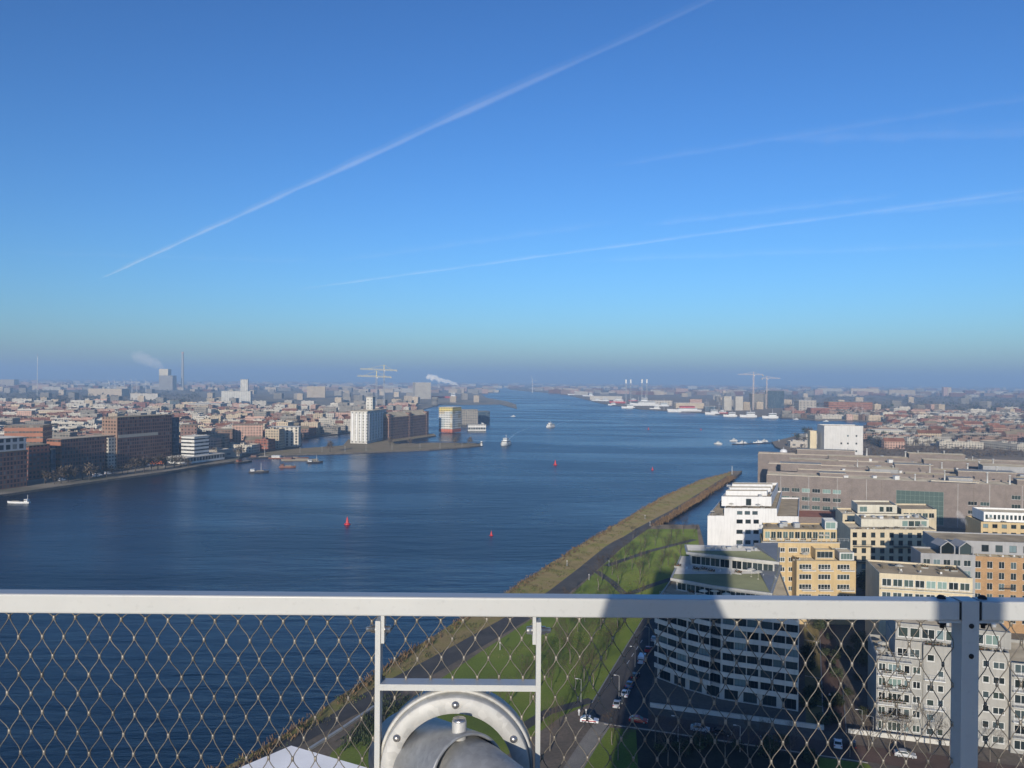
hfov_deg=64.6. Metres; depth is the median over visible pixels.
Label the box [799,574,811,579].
window
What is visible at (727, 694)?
window
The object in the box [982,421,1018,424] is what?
warehouse
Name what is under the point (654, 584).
footpath
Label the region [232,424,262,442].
red brick flats
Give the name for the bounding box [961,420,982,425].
brick house
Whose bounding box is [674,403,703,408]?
shipyard shed
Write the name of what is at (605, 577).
footpath
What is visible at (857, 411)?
warehouse
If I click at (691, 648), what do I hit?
window
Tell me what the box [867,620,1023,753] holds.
grey apartment building
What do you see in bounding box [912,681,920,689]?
window
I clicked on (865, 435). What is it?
warehouse
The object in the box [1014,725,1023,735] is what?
window
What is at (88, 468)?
bare tree
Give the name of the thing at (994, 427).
brick house
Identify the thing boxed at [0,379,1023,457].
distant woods
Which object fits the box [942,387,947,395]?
twin tower block
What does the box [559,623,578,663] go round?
bare tree
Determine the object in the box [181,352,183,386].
chimney
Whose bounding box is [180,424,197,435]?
brown brick block
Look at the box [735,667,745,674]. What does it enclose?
window
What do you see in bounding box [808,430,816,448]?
tan stair tower
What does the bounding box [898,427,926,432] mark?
warehouse
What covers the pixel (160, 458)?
bare tree
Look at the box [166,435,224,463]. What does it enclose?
office building
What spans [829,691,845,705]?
shrub
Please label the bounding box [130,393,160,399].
white terrace
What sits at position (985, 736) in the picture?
window
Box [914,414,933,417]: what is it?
apartment block
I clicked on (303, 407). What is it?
apartment block
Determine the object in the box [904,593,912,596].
window
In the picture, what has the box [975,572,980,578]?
window
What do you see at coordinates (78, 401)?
apartment block
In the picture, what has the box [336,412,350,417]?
long tan shed
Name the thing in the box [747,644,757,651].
window
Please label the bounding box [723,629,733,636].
window
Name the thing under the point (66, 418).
apartment block
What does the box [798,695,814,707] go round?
shrub
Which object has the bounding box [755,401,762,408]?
office building
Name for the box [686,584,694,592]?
window
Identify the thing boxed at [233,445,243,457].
bare tree
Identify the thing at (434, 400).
office building
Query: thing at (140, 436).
tall brick office
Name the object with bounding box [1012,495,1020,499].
window
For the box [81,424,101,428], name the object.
apartment block
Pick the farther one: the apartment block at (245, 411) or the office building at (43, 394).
the office building at (43, 394)
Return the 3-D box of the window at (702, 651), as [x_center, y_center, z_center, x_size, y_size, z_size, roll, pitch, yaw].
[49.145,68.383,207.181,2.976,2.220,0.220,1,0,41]
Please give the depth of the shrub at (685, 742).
177.34 m
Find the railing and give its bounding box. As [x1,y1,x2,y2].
[0,589,1023,767]
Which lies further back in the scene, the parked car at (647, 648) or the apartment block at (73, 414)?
the apartment block at (73, 414)
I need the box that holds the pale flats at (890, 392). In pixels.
[888,390,914,395]
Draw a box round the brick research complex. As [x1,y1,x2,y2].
[758,448,1023,528]
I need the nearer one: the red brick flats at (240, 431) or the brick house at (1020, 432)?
the red brick flats at (240, 431)
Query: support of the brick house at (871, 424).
on the bank ground at (565, 740)
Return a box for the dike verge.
[223,471,732,767]
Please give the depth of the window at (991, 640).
180.24 m
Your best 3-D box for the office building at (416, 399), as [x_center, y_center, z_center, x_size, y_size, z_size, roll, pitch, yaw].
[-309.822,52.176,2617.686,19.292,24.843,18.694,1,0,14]
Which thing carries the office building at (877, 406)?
on the bank ground at (565, 740)
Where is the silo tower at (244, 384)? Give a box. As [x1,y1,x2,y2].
[240,379,248,390]
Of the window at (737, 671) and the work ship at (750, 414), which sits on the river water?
the work ship at (750, 414)
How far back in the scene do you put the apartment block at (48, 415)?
1361.46 m
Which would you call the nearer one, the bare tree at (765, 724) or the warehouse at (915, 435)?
the bare tree at (765, 724)
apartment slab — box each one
[38,410,63,413]
[307,386,325,397]
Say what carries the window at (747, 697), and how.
in the apartment building at (739, 569)
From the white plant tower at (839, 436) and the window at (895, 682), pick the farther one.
the white plant tower at (839, 436)
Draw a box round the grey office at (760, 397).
[749,394,765,407]
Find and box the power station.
[159,369,176,389]
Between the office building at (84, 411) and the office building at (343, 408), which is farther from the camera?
the office building at (343, 408)
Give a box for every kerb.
[591,619,642,702]
[604,723,867,762]
[819,639,823,713]
[842,690,846,732]
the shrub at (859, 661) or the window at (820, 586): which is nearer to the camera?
the shrub at (859, 661)
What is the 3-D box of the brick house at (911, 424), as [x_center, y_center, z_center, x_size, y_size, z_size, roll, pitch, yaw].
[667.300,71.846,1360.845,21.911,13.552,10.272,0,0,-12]
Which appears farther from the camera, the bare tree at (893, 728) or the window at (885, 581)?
the window at (885, 581)
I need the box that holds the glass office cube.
[170,400,181,406]
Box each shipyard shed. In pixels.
[590,396,621,399]
[648,400,671,405]
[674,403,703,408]
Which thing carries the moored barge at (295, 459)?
on the river water
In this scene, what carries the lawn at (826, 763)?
on the bank ground at (565, 740)
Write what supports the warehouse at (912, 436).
on the bank ground at (565, 740)
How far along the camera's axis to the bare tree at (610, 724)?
178.24 m
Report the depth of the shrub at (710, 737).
177.18 m
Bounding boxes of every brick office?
[4,424,51,443]
[26,443,49,479]
[47,435,114,474]
[102,414,171,468]
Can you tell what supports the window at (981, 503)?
in the brick research complex
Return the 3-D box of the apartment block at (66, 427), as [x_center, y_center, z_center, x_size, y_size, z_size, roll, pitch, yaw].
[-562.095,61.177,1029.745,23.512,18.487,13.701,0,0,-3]
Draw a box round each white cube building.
[722,396,731,410]
[734,396,742,410]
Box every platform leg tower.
[625,379,626,404]
[641,379,642,397]
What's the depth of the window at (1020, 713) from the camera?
175.34 m
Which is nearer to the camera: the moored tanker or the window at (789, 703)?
the window at (789, 703)
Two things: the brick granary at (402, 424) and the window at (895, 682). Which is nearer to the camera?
the window at (895, 682)
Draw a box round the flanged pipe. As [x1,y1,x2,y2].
[368,691,532,767]
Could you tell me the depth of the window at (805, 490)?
472.50 m
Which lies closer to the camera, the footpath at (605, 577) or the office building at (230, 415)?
the footpath at (605, 577)
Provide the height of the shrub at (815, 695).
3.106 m
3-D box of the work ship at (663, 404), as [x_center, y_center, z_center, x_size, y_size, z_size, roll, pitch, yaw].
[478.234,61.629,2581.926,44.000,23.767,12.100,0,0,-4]
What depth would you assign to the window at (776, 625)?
198.68 m
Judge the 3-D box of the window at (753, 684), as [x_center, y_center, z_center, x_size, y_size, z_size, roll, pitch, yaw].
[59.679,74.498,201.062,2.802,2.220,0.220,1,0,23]
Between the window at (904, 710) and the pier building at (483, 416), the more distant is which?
the pier building at (483, 416)
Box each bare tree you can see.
[39,470,49,483]
[50,472,58,483]
[51,465,69,483]
[61,465,75,481]
[72,466,78,478]
[76,465,86,479]
[82,462,97,479]
[101,465,112,476]
[118,463,125,473]
[128,458,141,473]
[138,456,151,472]
[146,456,157,470]
[151,453,163,469]
[161,456,169,468]
[169,454,179,467]
[177,455,185,466]
[184,458,191,467]
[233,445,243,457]
[326,440,333,448]
[488,673,521,700]
[516,654,532,674]
[522,665,541,704]
[541,649,554,676]
[542,697,561,750]
[544,663,556,688]
[548,692,569,725]
[556,649,584,689]
[559,617,571,631]
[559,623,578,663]
[577,641,597,681]
[580,645,606,688]
[582,618,599,642]
[586,561,606,587]
[594,554,607,569]
[595,581,611,593]
[595,628,613,654]
[602,708,622,744]
[606,712,635,759]
[607,555,619,572]
[607,618,618,633]
[611,557,627,584]
[619,538,633,557]
[625,545,637,559]
[634,560,650,579]
[635,548,647,574]
[668,532,685,555]
[687,713,708,751]
[738,713,768,756]
[758,717,788,759]
[780,714,802,763]
[841,720,858,756]
[848,708,882,749]
[877,710,915,755]
[893,710,915,747]
[918,708,946,751]
[930,718,949,759]
[981,720,1006,761]
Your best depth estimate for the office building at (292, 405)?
1846.28 m
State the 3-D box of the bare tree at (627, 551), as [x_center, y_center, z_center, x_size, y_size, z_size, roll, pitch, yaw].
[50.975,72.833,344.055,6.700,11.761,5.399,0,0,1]
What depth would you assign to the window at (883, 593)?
235.94 m
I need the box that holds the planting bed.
[636,730,816,767]
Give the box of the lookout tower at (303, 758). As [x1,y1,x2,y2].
[241,746,365,767]
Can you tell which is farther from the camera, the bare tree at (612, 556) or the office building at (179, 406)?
the office building at (179, 406)
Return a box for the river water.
[0,383,867,767]
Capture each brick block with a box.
[77,432,93,434]
[86,427,98,430]
[138,402,146,407]
[171,408,187,411]
[173,412,189,414]
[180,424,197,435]
[201,431,215,434]
[206,425,224,428]
[221,420,241,422]
[255,437,274,450]
[309,427,316,435]
[783,408,795,410]
[791,410,804,413]
[859,414,867,419]
[885,416,896,421]
[887,419,899,422]
[917,418,934,421]
[979,418,991,421]
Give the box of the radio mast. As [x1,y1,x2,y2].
[37,356,37,395]
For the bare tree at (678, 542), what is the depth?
362.30 m
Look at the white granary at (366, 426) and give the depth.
1006.82 m
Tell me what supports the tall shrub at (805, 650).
on the garden lawn at (812, 681)
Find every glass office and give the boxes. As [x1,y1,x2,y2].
[50,448,55,476]
[765,391,783,407]
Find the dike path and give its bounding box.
[233,477,726,767]
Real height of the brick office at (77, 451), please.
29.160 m
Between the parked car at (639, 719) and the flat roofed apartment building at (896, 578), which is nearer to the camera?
the parked car at (639, 719)
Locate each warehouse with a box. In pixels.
[0,379,18,385]
[88,388,128,395]
[209,447,241,456]
[229,442,259,452]
[320,426,340,433]
[321,424,345,431]
[780,413,804,416]
[781,410,806,413]
[787,439,807,447]
[799,433,807,439]
[801,413,832,417]
[806,414,821,418]
[817,414,843,418]
[829,411,849,413]
[842,411,869,413]
[863,425,887,427]
[863,427,896,428]
[863,431,878,433]
[863,433,890,440]
[867,429,905,433]
[867,435,911,437]
[867,436,883,445]
[876,433,930,436]
[878,426,902,428]
[882,424,913,426]
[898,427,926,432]
[900,420,919,422]
[904,437,951,444]
[910,435,955,438]
[926,427,958,432]
[936,439,983,448]
[942,432,981,436]
[943,426,961,428]
[951,437,1010,441]
[955,434,1011,440]
[966,426,989,432]
[967,431,1000,435]
[977,412,1005,414]
[980,440,1023,450]
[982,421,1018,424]
[1000,424,1015,428]
[1002,415,1020,417]
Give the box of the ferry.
[501,435,511,445]
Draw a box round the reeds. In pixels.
[207,471,736,767]
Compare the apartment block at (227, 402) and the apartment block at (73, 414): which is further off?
the apartment block at (227, 402)
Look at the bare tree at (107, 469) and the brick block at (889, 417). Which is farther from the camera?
the brick block at (889, 417)
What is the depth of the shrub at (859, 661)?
228.19 m
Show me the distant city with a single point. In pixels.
(390, 387)
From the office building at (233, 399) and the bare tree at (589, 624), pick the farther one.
the office building at (233, 399)
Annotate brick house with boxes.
[1,414,16,417]
[32,417,49,420]
[35,405,47,408]
[67,427,79,430]
[215,422,228,425]
[243,435,262,443]
[246,420,268,424]
[282,408,297,410]
[297,425,308,436]
[335,420,342,424]
[866,422,879,425]
[881,437,904,448]
[883,414,900,420]
[903,423,916,425]
[915,429,941,436]
[923,420,936,425]
[927,425,944,432]
[946,416,964,419]
[950,423,963,426]
[958,426,972,432]
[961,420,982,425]
[985,422,998,425]
[990,424,1005,431]
[1001,430,1017,442]
[1010,428,1023,439]
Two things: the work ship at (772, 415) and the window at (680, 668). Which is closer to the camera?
the window at (680, 668)
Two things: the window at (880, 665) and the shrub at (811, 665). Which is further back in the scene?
the shrub at (811, 665)
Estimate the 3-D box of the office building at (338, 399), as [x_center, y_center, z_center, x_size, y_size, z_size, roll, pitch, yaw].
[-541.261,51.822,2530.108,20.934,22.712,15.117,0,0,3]
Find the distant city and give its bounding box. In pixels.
[0,378,1023,397]
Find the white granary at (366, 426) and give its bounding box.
[350,396,385,443]
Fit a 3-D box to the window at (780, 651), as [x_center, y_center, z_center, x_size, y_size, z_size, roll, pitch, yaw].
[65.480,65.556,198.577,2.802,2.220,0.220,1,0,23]
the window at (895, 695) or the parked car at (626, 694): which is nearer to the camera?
the window at (895, 695)
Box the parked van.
[637,652,647,663]
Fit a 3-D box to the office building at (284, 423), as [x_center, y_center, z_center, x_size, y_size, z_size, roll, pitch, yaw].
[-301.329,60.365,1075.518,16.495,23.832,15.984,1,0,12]
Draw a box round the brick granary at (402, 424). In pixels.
[383,410,428,439]
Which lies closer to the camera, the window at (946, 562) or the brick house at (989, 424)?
the window at (946, 562)
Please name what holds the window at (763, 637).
in the apartment building at (739, 569)
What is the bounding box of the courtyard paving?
[820,624,845,732]
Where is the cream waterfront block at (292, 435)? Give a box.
[266,426,300,445]
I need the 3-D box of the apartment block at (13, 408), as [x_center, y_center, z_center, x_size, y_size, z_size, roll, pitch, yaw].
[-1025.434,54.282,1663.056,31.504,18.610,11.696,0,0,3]
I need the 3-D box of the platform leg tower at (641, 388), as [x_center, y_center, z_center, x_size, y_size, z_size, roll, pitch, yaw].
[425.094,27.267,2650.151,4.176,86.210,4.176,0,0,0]
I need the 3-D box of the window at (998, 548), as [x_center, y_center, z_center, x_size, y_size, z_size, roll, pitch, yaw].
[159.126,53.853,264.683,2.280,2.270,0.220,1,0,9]
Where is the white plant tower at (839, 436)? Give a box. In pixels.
[817,424,862,454]
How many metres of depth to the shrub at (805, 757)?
169.74 m
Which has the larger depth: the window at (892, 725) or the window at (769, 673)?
the window at (769, 673)
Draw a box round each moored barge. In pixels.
[235,459,251,462]
[249,455,271,458]
[249,469,268,472]
[268,455,308,458]
[279,464,295,467]
[281,457,317,460]
[306,456,322,462]
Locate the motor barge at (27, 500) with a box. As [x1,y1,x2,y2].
[7,497,30,502]
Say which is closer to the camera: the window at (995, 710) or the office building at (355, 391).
the window at (995, 710)
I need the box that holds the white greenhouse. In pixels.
[930,413,963,415]
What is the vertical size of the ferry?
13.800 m
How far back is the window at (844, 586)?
267.94 m
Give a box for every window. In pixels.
[658,646,666,654]
[658,657,666,666]
[659,624,666,632]
[659,635,666,643]
[659,669,669,681]
[668,618,676,624]
[668,627,676,635]
[668,638,676,646]
[668,650,675,657]
[668,661,675,669]
[674,675,684,687]
[677,582,685,590]
[677,641,685,649]
[677,653,685,661]
[677,664,685,673]
[678,618,685,626]
[678,630,685,638]
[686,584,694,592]
[688,621,697,629]
[688,633,697,641]
[688,645,697,653]
[688,656,697,664]
[688,668,697,676]
[690,680,701,692]
[692,556,700,564]
[696,586,703,594]
[698,671,708,679]
[699,624,708,632]
[699,636,708,644]
[699,648,708,655]
[699,659,708,667]
[701,557,709,565]
[705,587,713,594]
[707,685,718,697]
[710,626,720,635]
[710,637,720,647]
[710,649,720,659]
[710,661,719,670]
[710,673,719,683]
[711,558,719,566]
[711,618,720,623]
[716,589,724,594]
[720,559,728,567]
[722,677,733,684]
[723,619,733,624]
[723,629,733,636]
[723,641,733,648]
[723,653,733,660]
[723,665,733,672]
[724,689,737,699]
[732,560,741,569]
[735,619,745,626]
[735,630,745,638]
[735,642,745,650]
[735,655,745,662]
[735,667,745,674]
[735,679,745,686]
[736,519,742,523]
[742,561,751,570]
[743,692,756,703]
[746,499,750,505]
[747,620,758,627]
[747,632,758,639]
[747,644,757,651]
[747,656,757,663]
[747,668,757,676]
[747,681,757,688]
[753,563,761,570]
[760,670,771,678]
[760,682,771,690]
[761,621,771,629]
[761,633,771,640]
[761,646,771,653]
[761,658,771,665]
[762,695,775,706]
[763,564,772,570]
[765,532,769,537]
[771,532,775,538]
[773,623,784,630]
[773,635,784,643]
[773,647,784,655]
[773,659,784,667]
[773,672,784,679]
[773,684,784,692]
[777,532,781,538]
[782,487,789,491]
[782,698,795,709]
[783,532,787,538]
[786,624,797,632]
[786,637,797,644]
[786,649,797,657]
[786,661,797,669]
[786,674,797,681]
[786,686,796,694]
[789,532,793,538]
[789,548,797,552]
[795,532,799,538]
[799,564,811,569]
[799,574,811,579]
[799,584,811,589]
[801,548,809,552]
[802,488,809,492]
[807,532,811,537]
[812,489,819,492]
[812,497,819,501]
[812,506,819,509]
[813,532,817,537]
[817,552,832,557]
[818,564,830,569]
[818,574,830,579]
[818,584,830,589]
[822,489,830,493]
[822,498,829,501]
[822,506,829,509]
[826,522,835,528]
[831,532,835,538]
[833,490,840,493]
[833,498,840,502]
[837,564,849,569]
[837,574,849,579]
[837,584,849,589]
[841,553,852,559]
[860,507,866,511]
[878,662,885,671]
[878,677,885,685]
[878,691,885,699]
[878,706,885,714]
[878,720,884,728]
[882,578,891,586]
[882,592,890,595]
[886,507,892,511]
[887,707,900,717]
[887,721,900,732]
[888,663,901,672]
[888,678,901,687]
[888,692,901,701]
[889,540,893,545]
[893,579,902,587]
[893,592,901,595]
[896,490,943,524]
[897,647,908,657]
[898,627,908,637]
[902,521,907,526]
[903,709,909,718]
[904,580,913,587]
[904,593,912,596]
[904,665,909,674]
[904,694,909,703]
[908,521,913,526]
[909,649,919,658]
[910,628,919,638]
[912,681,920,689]
[912,696,920,703]
[912,710,919,718]
[912,725,920,733]
[913,667,920,674]
[915,580,924,588]
[921,521,926,526]
[921,629,934,639]
[923,559,929,563]
[926,581,935,589]
[926,684,933,692]
[926,699,933,706]
[926,714,933,721]
[926,728,933,735]
[927,654,934,661]
[933,559,939,563]
[936,630,943,640]
[937,581,946,589]
[937,685,943,692]
[937,699,943,707]
[937,729,942,736]
[938,671,943,678]
[944,560,950,564]
[946,631,950,641]
[948,582,958,590]
[954,560,960,565]
[960,583,969,591]
[964,560,970,566]
[968,501,976,505]
[975,561,980,567]
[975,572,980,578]
[975,582,980,589]
[979,634,983,644]
[980,502,988,505]
[981,545,988,551]
[982,675,989,683]
[982,691,988,698]
[982,704,989,712]
[982,720,988,728]
[982,734,988,742]
[983,660,989,667]
[985,634,999,645]
[987,561,992,568]
[987,572,992,578]
[987,583,991,589]
[992,707,1004,715]
[992,721,1004,729]
[992,736,1004,744]
[993,662,1004,669]
[993,677,1004,684]
[993,692,1004,700]
[995,545,1002,551]
[999,562,1004,568]
[999,573,1003,579]
[1009,546,1016,552]
[1011,504,1020,508]
[1011,562,1016,569]
[1011,573,1016,580]
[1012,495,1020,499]
[1014,679,1023,689]
[1014,694,1023,704]
[1014,709,1023,720]
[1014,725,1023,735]
[1014,740,1023,750]
[1015,664,1023,674]
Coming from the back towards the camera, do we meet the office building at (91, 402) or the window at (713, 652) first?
the office building at (91, 402)
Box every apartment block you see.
[0,398,9,400]
[3,406,21,409]
[3,411,16,414]
[17,410,35,415]
[18,403,34,406]
[18,408,39,411]
[36,414,59,416]
[48,404,60,408]
[50,417,71,419]
[51,420,76,423]
[52,427,64,431]
[57,421,87,424]
[58,425,81,430]
[64,409,77,411]
[65,430,89,432]
[66,402,77,406]
[68,412,79,415]
[70,400,84,402]
[72,416,95,419]
[76,403,88,406]
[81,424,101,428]
[88,406,106,409]
[88,419,101,423]
[98,408,116,411]
[105,405,125,408]
[119,400,134,403]
[156,411,171,413]
[190,405,208,407]
[196,416,208,422]
[197,422,213,424]
[198,427,215,431]
[208,408,214,412]
[209,437,221,447]
[215,409,234,413]
[216,400,231,403]
[222,418,244,422]
[233,403,247,407]
[236,410,253,412]
[239,403,249,407]
[245,415,265,420]
[252,400,266,404]
[262,409,281,412]
[275,404,286,407]
[281,410,295,413]
[284,400,293,403]
[296,410,306,415]
[298,405,308,409]
[301,400,314,404]
[304,410,314,415]
[310,404,319,409]
[319,417,332,424]
[325,412,334,416]
[330,419,340,424]
[343,419,350,430]
[439,406,460,432]
[844,414,858,419]
[845,414,852,419]
[866,415,882,420]
[881,411,893,415]
[889,407,899,411]
[898,406,911,410]
[909,409,924,411]
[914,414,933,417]
[927,419,947,422]
[950,413,968,418]
[968,408,985,412]
[999,408,1014,411]
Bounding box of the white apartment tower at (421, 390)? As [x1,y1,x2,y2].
[413,382,430,398]
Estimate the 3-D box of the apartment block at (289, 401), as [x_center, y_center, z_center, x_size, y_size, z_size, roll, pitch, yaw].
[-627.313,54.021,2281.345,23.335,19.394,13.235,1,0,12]
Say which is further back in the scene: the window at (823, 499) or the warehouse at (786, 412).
the warehouse at (786, 412)
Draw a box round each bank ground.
[0,378,516,496]
[259,382,1023,767]
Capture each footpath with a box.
[524,698,592,728]
[564,721,611,767]
[594,571,627,593]
[603,539,694,565]
[625,577,670,593]
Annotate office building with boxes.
[0,416,19,424]
[4,387,12,392]
[11,404,23,406]
[19,387,26,392]
[25,419,50,423]
[40,392,51,397]
[40,397,50,399]
[46,401,60,404]
[52,430,76,437]
[58,389,65,394]
[68,392,78,399]
[80,409,96,415]
[81,413,101,417]
[85,400,94,405]
[108,412,123,416]
[110,396,121,401]
[128,412,146,415]
[137,395,144,401]
[138,410,155,414]
[143,407,159,410]
[146,389,154,392]
[152,405,162,410]
[156,397,165,402]
[162,404,174,409]
[166,435,224,463]
[176,404,185,408]
[194,407,207,413]
[200,418,218,422]
[207,392,214,397]
[207,432,229,447]
[209,414,222,422]
[226,413,241,418]
[229,397,238,402]
[235,412,251,415]
[253,422,266,429]
[254,410,269,416]
[265,427,284,448]
[274,393,283,398]
[276,420,293,425]
[280,415,299,420]
[288,404,297,408]
[297,393,303,399]
[301,421,320,434]
[313,412,325,418]
[323,407,337,412]
[334,391,342,395]
[335,397,342,402]
[338,402,349,405]
[339,405,351,411]
[343,393,350,396]
[343,397,350,402]
[352,405,362,409]
[353,389,358,393]
[354,395,363,400]
[354,400,365,405]
[377,399,386,404]
[387,405,396,410]
[394,392,399,396]
[396,405,401,410]
[404,395,411,399]
[412,396,419,403]
[431,397,437,404]
[450,396,456,401]
[461,393,467,399]
[474,395,478,401]
[715,396,721,401]
[743,402,749,409]
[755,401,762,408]
[784,399,791,404]
[802,397,811,399]
[854,397,862,401]
[872,403,880,409]
[889,400,900,406]
[907,397,913,402]
[912,404,924,408]
[934,404,944,409]
[958,398,968,403]
[979,401,990,407]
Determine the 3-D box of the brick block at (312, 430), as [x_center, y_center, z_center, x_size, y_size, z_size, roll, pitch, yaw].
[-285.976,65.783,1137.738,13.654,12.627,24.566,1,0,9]
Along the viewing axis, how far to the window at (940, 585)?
232.54 m
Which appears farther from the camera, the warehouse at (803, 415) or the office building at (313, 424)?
the warehouse at (803, 415)
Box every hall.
[189,403,226,406]
[575,392,587,394]
[688,399,701,402]
[795,400,815,410]
[807,407,828,413]
[824,401,872,409]
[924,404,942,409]
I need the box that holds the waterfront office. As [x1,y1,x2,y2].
[0,450,26,489]
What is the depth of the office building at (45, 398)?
2189.19 m
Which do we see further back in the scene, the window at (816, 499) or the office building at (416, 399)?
the office building at (416, 399)
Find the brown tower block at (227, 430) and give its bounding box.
[215,428,232,441]
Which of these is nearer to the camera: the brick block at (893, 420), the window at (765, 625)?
the window at (765, 625)
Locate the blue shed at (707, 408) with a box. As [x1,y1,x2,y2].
[703,406,715,410]
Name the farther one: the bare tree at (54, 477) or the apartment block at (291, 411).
the apartment block at (291, 411)
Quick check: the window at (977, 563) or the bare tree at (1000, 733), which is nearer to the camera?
the bare tree at (1000, 733)
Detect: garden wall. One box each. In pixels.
[308,705,374,750]
[650,702,823,729]
[848,728,949,745]
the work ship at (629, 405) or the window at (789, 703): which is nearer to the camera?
the window at (789, 703)
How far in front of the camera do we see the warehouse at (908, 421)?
1502.45 m
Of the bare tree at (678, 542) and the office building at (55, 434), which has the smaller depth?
the bare tree at (678, 542)
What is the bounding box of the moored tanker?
[431,393,456,397]
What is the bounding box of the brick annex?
[799,510,835,522]
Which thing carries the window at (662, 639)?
in the apartment building at (739, 569)
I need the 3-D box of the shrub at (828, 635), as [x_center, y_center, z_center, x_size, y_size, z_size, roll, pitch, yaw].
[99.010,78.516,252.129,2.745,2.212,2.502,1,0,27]
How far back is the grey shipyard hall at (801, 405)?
2081.79 m
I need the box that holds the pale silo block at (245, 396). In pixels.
[221,391,252,403]
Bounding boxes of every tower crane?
[358,371,391,405]
[361,366,397,404]
[738,372,763,409]
[761,377,778,406]
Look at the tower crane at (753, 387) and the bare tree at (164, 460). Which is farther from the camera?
the tower crane at (753, 387)
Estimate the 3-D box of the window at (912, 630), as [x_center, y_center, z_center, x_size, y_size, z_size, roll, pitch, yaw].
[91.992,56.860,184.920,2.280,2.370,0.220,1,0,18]
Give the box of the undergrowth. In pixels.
[336,691,415,755]
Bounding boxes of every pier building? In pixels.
[461,409,477,424]
[478,411,489,421]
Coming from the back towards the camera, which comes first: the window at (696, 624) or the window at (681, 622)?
the window at (681, 622)
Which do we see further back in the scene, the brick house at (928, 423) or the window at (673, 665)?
the brick house at (928, 423)
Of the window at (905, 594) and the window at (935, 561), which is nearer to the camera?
the window at (905, 594)
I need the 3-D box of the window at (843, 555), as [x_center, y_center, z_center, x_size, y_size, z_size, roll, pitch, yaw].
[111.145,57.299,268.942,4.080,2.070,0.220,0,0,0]
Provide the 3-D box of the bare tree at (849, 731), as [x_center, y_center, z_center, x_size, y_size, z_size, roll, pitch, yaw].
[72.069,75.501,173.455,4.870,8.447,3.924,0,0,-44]
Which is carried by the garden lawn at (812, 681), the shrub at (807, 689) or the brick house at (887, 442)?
the shrub at (807, 689)
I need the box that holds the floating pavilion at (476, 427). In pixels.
[467,424,485,430]
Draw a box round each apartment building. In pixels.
[654,543,799,710]
[707,482,798,546]
[760,518,855,624]
[836,500,936,576]
[865,559,974,640]
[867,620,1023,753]
[911,538,975,596]
[923,531,1023,633]
[965,507,1023,533]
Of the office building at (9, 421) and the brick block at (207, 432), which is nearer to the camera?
the brick block at (207, 432)
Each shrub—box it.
[670,740,680,749]
[679,738,688,744]
[691,733,709,750]
[705,733,717,746]
[753,740,774,758]
[760,734,778,751]
[772,732,789,743]
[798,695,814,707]
[800,641,815,666]
[800,745,815,756]
[800,752,814,763]
[801,684,817,696]
[803,660,815,670]
[804,749,819,763]
[807,687,822,700]
[808,700,817,707]
[812,619,825,638]
[815,712,831,726]
[820,647,830,657]
[822,701,827,707]
[824,694,838,706]
[826,633,833,638]
[826,709,842,723]
[829,666,843,678]
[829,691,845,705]
[830,649,841,659]
[834,696,844,706]
[835,645,844,651]
[843,649,855,659]
[843,687,854,695]
[849,635,855,642]
[852,630,866,643]
[852,673,862,680]
[853,642,867,652]
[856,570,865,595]
[857,657,867,666]
[858,706,869,714]
[860,649,867,669]
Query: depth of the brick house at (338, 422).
1250.41 m
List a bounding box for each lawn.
[329,529,698,767]
[584,727,637,767]
[803,624,821,724]
[817,757,870,767]
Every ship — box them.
[609,395,624,402]
[621,404,634,407]
[630,397,658,405]
[655,403,668,405]
[667,406,701,411]
[705,410,719,413]
[723,412,736,416]
[740,409,756,416]
[762,409,778,417]
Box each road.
[590,618,657,727]
[648,714,1023,767]
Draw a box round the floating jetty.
[732,440,771,444]
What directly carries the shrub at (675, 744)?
on the planting bed
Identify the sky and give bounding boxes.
[0,0,1023,386]
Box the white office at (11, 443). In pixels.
[0,436,25,451]
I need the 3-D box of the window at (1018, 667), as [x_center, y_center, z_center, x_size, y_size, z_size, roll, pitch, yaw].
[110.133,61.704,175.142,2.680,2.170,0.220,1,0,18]
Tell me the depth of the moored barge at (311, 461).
781.65 m
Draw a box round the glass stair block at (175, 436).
[172,417,179,455]
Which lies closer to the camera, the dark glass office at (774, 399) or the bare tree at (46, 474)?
the bare tree at (46, 474)
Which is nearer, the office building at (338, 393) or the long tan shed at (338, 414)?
the long tan shed at (338, 414)
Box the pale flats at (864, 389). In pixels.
[850,388,878,393]
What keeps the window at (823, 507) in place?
in the brick research complex
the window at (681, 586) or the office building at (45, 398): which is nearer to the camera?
the window at (681, 586)
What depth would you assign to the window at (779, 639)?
198.59 m
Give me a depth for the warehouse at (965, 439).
1049.93 m
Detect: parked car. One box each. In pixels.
[580,715,598,723]
[613,699,620,707]
[621,689,629,697]
[625,680,634,688]
[629,715,647,724]
[631,672,639,679]
[644,646,652,652]
[690,723,709,732]
[712,727,731,735]
[833,738,842,748]
[847,739,856,749]
[893,748,916,759]
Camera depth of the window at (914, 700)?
182.90 m
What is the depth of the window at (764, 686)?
199.90 m
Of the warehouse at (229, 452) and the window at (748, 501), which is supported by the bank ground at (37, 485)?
the warehouse at (229, 452)
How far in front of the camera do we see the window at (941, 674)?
181.08 m
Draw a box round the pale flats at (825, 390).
[817,388,840,394]
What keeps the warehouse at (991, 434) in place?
on the bank ground at (565, 740)
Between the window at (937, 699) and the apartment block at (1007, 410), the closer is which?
the window at (937, 699)
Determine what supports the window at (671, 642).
in the apartment building at (739, 569)
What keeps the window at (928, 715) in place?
in the grey apartment building at (997, 702)

